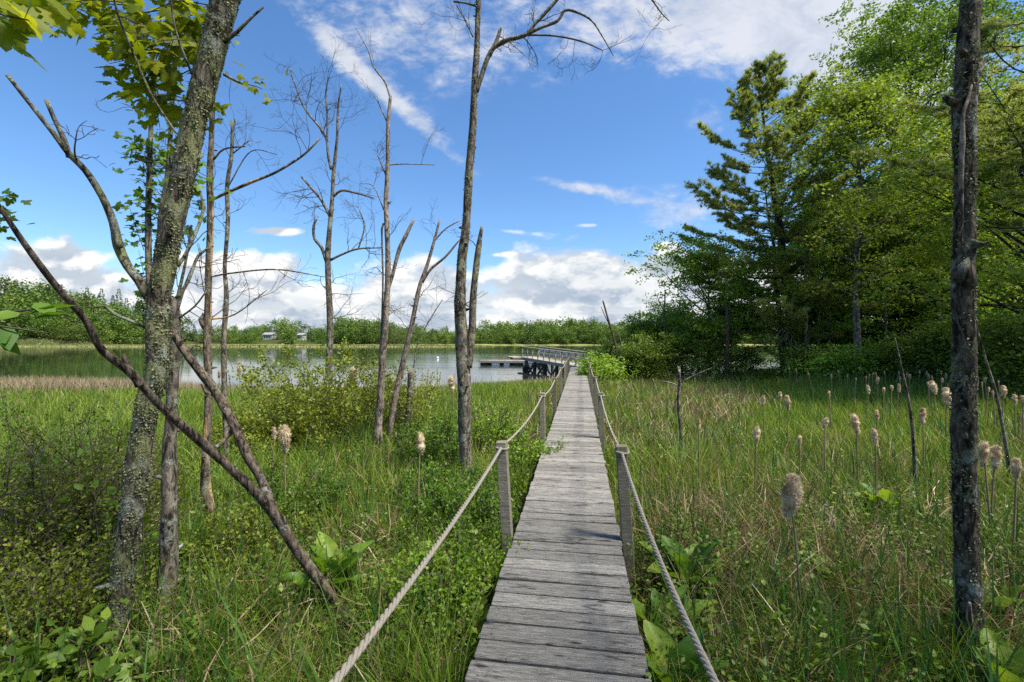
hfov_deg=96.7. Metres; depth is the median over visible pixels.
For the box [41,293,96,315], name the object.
shore tree
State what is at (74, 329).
shore tree
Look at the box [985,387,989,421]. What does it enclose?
cattail
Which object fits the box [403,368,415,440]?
tree stump
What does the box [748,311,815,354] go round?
shrub
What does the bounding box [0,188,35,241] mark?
leafy branch
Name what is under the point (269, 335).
white house
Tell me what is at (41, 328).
shore tree
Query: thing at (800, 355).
understory shrub
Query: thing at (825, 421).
cattail
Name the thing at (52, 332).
shore tree
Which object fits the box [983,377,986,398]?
cattail
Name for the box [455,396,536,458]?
green shrub
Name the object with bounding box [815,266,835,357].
bare trunk
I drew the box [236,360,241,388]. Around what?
cattail
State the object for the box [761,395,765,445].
cattail
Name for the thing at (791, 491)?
cattail
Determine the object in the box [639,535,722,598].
skunk cabbage
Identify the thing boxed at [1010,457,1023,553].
cattail
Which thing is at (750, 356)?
bank tree
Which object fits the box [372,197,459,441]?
dead tree
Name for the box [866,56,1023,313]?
maple tree
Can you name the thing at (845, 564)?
skunk cabbage
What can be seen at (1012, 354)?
understory shrub
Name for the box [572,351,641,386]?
bank shrub
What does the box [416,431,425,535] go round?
cattail
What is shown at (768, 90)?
pine tree
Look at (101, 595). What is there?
blueberry shrub
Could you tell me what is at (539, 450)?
green shrub
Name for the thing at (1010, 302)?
shade tree
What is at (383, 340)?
dead tree
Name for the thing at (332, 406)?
sweet gale
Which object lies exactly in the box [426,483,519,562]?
green shrub
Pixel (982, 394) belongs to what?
cattail
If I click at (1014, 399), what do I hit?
cattail
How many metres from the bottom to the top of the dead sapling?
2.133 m
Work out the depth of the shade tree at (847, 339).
25.56 m
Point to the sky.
(570, 178)
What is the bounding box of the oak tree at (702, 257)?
[619,223,803,375]
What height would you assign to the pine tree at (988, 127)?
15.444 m
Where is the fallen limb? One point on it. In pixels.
(263, 496)
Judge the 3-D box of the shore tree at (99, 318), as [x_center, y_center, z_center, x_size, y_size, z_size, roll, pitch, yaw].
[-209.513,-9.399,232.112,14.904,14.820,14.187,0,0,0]
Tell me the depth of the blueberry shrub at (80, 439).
4.96 m
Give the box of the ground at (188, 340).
[0,330,1023,681]
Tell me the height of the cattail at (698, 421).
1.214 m
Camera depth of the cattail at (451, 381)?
11.72 m
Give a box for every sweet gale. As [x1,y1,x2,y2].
[211,391,339,462]
[212,328,391,448]
[288,342,430,439]
[370,357,448,433]
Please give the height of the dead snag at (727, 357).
4.206 m
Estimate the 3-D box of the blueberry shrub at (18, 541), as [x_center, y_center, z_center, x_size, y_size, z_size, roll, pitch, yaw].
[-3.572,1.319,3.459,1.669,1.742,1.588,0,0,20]
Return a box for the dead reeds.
[0,373,562,392]
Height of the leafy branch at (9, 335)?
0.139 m
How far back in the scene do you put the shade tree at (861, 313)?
27.19 m
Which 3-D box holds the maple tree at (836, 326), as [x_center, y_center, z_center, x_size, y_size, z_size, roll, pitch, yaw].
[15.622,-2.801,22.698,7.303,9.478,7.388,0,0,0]
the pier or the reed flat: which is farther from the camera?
the reed flat
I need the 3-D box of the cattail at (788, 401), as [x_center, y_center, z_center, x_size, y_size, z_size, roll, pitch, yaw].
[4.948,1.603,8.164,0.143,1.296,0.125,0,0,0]
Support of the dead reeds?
on the ground at (188, 340)
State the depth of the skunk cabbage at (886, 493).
5.13 m
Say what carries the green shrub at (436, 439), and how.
on the ground at (188, 340)
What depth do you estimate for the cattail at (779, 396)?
9.02 m
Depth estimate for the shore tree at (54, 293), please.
245.96 m
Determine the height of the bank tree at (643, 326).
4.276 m
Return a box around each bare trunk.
[794,211,814,348]
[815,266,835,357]
[871,212,887,342]
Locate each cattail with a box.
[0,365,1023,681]
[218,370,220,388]
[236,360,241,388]
[270,426,276,485]
[350,367,357,391]
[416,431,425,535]
[447,375,455,408]
[696,418,700,479]
[753,422,760,501]
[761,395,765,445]
[778,392,781,431]
[780,472,803,633]
[784,394,791,441]
[797,435,802,517]
[821,417,828,475]
[828,391,830,428]
[850,413,860,490]
[866,383,870,414]
[871,425,878,509]
[874,410,879,467]
[875,377,879,405]
[882,387,884,422]
[890,385,893,417]
[896,384,900,418]
[918,407,927,474]
[927,382,929,411]
[929,380,937,426]
[940,377,943,404]
[941,387,951,431]
[978,440,990,523]
[981,382,983,411]
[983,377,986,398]
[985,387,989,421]
[988,445,1003,537]
[992,390,994,430]
[999,385,1007,414]
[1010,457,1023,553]
[1012,394,1017,443]
[1020,395,1023,448]
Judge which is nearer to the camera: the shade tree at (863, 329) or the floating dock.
the shade tree at (863, 329)
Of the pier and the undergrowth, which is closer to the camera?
the undergrowth
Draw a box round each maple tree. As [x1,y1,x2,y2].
[0,0,288,677]
[740,191,934,349]
[741,54,1005,355]
[757,0,1023,339]
[801,91,1023,339]
[823,162,1023,332]
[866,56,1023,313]
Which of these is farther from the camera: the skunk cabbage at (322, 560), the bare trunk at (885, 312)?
the bare trunk at (885, 312)
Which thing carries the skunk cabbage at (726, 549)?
on the ground at (188, 340)
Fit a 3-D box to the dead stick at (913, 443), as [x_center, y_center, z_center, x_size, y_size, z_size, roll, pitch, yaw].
[5.193,1.119,6.010,0.306,2.340,0.088,0,0,0]
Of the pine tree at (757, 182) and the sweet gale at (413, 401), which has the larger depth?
the pine tree at (757, 182)
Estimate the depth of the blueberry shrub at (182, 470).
4.88 m
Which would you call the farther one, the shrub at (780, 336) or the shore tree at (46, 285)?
the shore tree at (46, 285)
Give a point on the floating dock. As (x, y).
(501, 362)
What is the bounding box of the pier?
[506,346,597,377]
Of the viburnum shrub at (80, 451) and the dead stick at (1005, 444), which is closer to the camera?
the viburnum shrub at (80, 451)
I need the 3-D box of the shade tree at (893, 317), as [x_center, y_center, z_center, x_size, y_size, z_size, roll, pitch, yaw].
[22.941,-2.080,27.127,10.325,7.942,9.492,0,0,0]
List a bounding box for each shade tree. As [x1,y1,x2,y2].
[718,175,935,345]
[756,251,903,339]
[758,267,889,358]
[769,176,979,343]
[815,244,993,347]
[861,225,1023,347]
[944,191,1023,308]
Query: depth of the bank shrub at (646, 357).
23.23 m
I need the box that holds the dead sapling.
[644,352,713,454]
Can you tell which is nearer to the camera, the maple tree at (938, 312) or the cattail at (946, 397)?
the cattail at (946, 397)
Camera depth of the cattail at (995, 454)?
4.31 m
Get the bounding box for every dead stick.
[894,338,917,489]
[977,327,1011,481]
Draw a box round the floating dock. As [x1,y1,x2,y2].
[479,360,541,364]
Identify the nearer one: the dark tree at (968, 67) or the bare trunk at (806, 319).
the dark tree at (968, 67)
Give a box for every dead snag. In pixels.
[601,300,620,372]
[649,289,668,362]
[719,302,773,378]
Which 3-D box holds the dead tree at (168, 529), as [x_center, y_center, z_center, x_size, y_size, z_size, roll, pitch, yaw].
[-2.449,0.553,3.429,0.856,3.486,0.652,0,0,12]
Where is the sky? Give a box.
[0,0,1023,334]
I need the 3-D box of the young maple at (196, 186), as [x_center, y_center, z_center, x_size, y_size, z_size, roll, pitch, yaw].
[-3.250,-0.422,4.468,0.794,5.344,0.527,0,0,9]
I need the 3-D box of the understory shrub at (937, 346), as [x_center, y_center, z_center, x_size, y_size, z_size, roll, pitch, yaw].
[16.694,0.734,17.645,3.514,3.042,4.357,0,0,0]
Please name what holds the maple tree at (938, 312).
on the ground at (188, 340)
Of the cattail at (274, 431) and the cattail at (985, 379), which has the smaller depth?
the cattail at (274, 431)
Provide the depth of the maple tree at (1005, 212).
15.53 m
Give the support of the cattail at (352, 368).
on the ground at (188, 340)
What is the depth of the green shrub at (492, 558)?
3.61 m
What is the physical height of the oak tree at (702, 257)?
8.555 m
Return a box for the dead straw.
[0,366,1023,681]
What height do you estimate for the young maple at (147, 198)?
5.664 m
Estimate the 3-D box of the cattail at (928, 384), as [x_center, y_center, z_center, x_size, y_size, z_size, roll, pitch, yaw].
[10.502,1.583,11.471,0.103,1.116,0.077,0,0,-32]
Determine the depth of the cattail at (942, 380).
12.70 m
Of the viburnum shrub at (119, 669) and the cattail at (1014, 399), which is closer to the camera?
the viburnum shrub at (119, 669)
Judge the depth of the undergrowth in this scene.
3.45 m
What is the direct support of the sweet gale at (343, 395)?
on the ground at (188, 340)
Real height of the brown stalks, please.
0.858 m
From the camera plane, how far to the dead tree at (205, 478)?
4.88 m
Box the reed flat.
[0,333,493,346]
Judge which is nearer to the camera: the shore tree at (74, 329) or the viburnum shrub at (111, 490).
the viburnum shrub at (111, 490)
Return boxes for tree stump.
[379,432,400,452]
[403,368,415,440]
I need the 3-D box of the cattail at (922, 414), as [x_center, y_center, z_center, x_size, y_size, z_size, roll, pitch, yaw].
[6.047,1.593,6.712,0.115,1.236,0.119,0,0,-25]
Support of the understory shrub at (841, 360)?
on the ground at (188, 340)
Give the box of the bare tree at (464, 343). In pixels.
[419,0,673,487]
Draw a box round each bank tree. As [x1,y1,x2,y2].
[597,311,688,372]
[625,297,722,374]
[653,306,751,380]
[683,292,786,371]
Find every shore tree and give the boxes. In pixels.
[0,275,36,301]
[0,276,65,317]
[27,281,70,302]
[34,321,49,337]
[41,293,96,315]
[43,327,59,338]
[51,326,75,340]
[54,325,75,339]
[62,325,88,341]
[68,323,87,340]
[92,310,114,331]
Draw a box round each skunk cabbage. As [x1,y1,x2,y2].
[284,572,343,611]
[310,532,374,598]
[460,594,491,639]
[631,584,717,642]
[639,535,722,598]
[643,620,728,681]
[715,546,738,575]
[800,549,864,605]
[854,482,903,519]
[858,608,897,647]
[943,579,1023,630]
[973,628,1023,681]
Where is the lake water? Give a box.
[0,345,838,388]
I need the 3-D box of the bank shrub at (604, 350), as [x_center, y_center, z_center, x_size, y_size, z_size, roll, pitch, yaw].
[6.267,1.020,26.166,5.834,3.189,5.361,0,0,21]
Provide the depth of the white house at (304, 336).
287.46 m
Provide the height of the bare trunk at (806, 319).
8.101 m
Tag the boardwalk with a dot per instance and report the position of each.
(583, 624)
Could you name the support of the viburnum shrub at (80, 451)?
on the ground at (188, 340)
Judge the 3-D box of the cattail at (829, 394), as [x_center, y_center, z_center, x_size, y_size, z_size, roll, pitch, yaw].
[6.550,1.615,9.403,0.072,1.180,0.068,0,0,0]
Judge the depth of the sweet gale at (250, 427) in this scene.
8.04 m
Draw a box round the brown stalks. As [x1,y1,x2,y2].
[18,418,1023,681]
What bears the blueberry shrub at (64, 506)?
on the ground at (188, 340)
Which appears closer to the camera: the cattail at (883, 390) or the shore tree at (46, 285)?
the cattail at (883, 390)
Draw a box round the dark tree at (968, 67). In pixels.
[942,0,989,681]
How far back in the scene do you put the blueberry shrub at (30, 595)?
2.76 m
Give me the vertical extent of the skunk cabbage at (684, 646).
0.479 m
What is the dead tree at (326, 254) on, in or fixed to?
on the ground at (188, 340)
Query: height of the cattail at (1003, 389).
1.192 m
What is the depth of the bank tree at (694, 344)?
23.78 m
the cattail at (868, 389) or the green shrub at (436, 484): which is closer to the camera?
the green shrub at (436, 484)
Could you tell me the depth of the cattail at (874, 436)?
5.21 m
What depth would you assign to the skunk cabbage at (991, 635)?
2.60 m
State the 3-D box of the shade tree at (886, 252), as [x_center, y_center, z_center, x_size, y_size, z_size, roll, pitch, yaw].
[23.530,-4.671,29.589,12.948,12.764,11.730,0,0,0]
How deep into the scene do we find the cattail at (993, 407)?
9.57 m
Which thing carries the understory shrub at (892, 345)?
on the ground at (188, 340)
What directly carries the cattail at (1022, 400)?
on the ground at (188, 340)
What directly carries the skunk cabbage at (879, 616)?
on the ground at (188, 340)
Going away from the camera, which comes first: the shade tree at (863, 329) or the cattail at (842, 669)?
the cattail at (842, 669)
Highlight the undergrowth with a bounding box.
[0,417,1023,681]
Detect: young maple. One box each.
[95,37,169,521]
[130,56,233,391]
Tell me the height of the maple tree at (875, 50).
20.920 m
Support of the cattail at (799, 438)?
on the ground at (188, 340)
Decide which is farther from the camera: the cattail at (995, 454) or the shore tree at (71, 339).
the shore tree at (71, 339)
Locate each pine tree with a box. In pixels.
[672,49,918,357]
[732,176,824,367]
[849,13,1023,235]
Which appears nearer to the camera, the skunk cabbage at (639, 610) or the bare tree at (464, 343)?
the skunk cabbage at (639, 610)
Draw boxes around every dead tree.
[114,0,335,535]
[132,181,257,623]
[204,72,291,459]
[261,35,415,425]
[336,27,444,453]
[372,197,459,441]
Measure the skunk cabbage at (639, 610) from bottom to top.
0.402 m
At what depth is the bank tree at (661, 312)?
27.66 m
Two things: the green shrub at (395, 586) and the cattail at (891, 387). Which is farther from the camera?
the cattail at (891, 387)
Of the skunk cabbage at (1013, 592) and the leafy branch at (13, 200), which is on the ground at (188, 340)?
the skunk cabbage at (1013, 592)
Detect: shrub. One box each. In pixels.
[0,375,161,536]
[0,396,224,594]
[0,402,151,537]
[0,408,160,628]
[0,513,176,673]
[0,530,112,678]
[0,603,178,681]
[25,458,189,581]
[43,421,195,531]
[90,669,165,681]
[179,500,324,588]
[231,452,358,524]
[346,544,491,659]
[385,456,513,532]
[390,408,477,472]
[398,511,529,609]
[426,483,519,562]
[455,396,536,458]
[482,424,568,482]
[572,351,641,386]
[577,331,669,377]
[602,332,683,381]
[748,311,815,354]
[753,341,871,380]
[782,344,891,384]
[834,336,906,378]
[864,324,950,383]
[883,322,1002,383]
[917,309,1023,385]
[921,305,1023,386]
[942,303,1023,400]
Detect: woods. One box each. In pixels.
[0,283,881,344]
[7,284,750,342]
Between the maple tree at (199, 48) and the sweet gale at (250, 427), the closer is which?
the maple tree at (199, 48)
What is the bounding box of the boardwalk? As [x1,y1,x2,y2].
[329,356,719,681]
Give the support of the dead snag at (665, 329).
on the ground at (188, 340)
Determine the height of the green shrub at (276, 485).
0.845 m
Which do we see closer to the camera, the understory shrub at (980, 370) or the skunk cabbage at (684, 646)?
the skunk cabbage at (684, 646)
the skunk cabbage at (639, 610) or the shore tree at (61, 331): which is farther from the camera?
the shore tree at (61, 331)
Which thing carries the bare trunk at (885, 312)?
on the ground at (188, 340)
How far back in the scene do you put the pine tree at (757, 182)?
25.12 m
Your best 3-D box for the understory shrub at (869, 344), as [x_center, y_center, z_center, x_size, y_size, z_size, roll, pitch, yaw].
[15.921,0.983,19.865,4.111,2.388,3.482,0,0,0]
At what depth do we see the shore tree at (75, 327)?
212.83 m
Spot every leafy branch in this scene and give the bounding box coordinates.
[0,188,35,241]
[0,303,76,354]
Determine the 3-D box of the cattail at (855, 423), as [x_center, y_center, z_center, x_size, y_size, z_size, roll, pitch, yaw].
[4.577,1.585,6.069,0.129,1.253,0.142,0,0,44]
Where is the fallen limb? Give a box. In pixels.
[0,204,351,625]
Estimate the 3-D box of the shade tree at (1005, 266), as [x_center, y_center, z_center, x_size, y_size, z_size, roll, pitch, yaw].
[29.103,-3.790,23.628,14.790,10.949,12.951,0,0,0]
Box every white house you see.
[262,332,276,339]
[297,333,306,339]
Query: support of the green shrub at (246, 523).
on the ground at (188, 340)
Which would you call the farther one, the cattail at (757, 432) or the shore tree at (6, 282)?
the shore tree at (6, 282)
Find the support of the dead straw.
on the ground at (188, 340)
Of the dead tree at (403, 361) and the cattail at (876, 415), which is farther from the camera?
the dead tree at (403, 361)
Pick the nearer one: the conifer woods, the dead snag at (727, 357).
the dead snag at (727, 357)
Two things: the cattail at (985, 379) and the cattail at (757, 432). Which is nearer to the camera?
the cattail at (757, 432)
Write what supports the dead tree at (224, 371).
on the ground at (188, 340)
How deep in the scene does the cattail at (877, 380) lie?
12.70 m
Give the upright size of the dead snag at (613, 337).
4.401 m
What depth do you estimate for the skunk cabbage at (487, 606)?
3.26 m
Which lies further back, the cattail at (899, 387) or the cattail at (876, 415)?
the cattail at (899, 387)
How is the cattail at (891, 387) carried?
on the ground at (188, 340)
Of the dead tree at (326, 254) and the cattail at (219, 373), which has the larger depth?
the cattail at (219, 373)
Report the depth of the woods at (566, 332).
272.78 m
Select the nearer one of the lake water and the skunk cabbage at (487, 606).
the skunk cabbage at (487, 606)
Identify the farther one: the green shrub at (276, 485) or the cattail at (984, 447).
the green shrub at (276, 485)
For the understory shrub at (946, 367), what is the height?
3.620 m
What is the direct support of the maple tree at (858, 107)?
on the ground at (188, 340)
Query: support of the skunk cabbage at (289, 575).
on the ground at (188, 340)
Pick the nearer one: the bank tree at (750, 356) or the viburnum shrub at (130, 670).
the viburnum shrub at (130, 670)

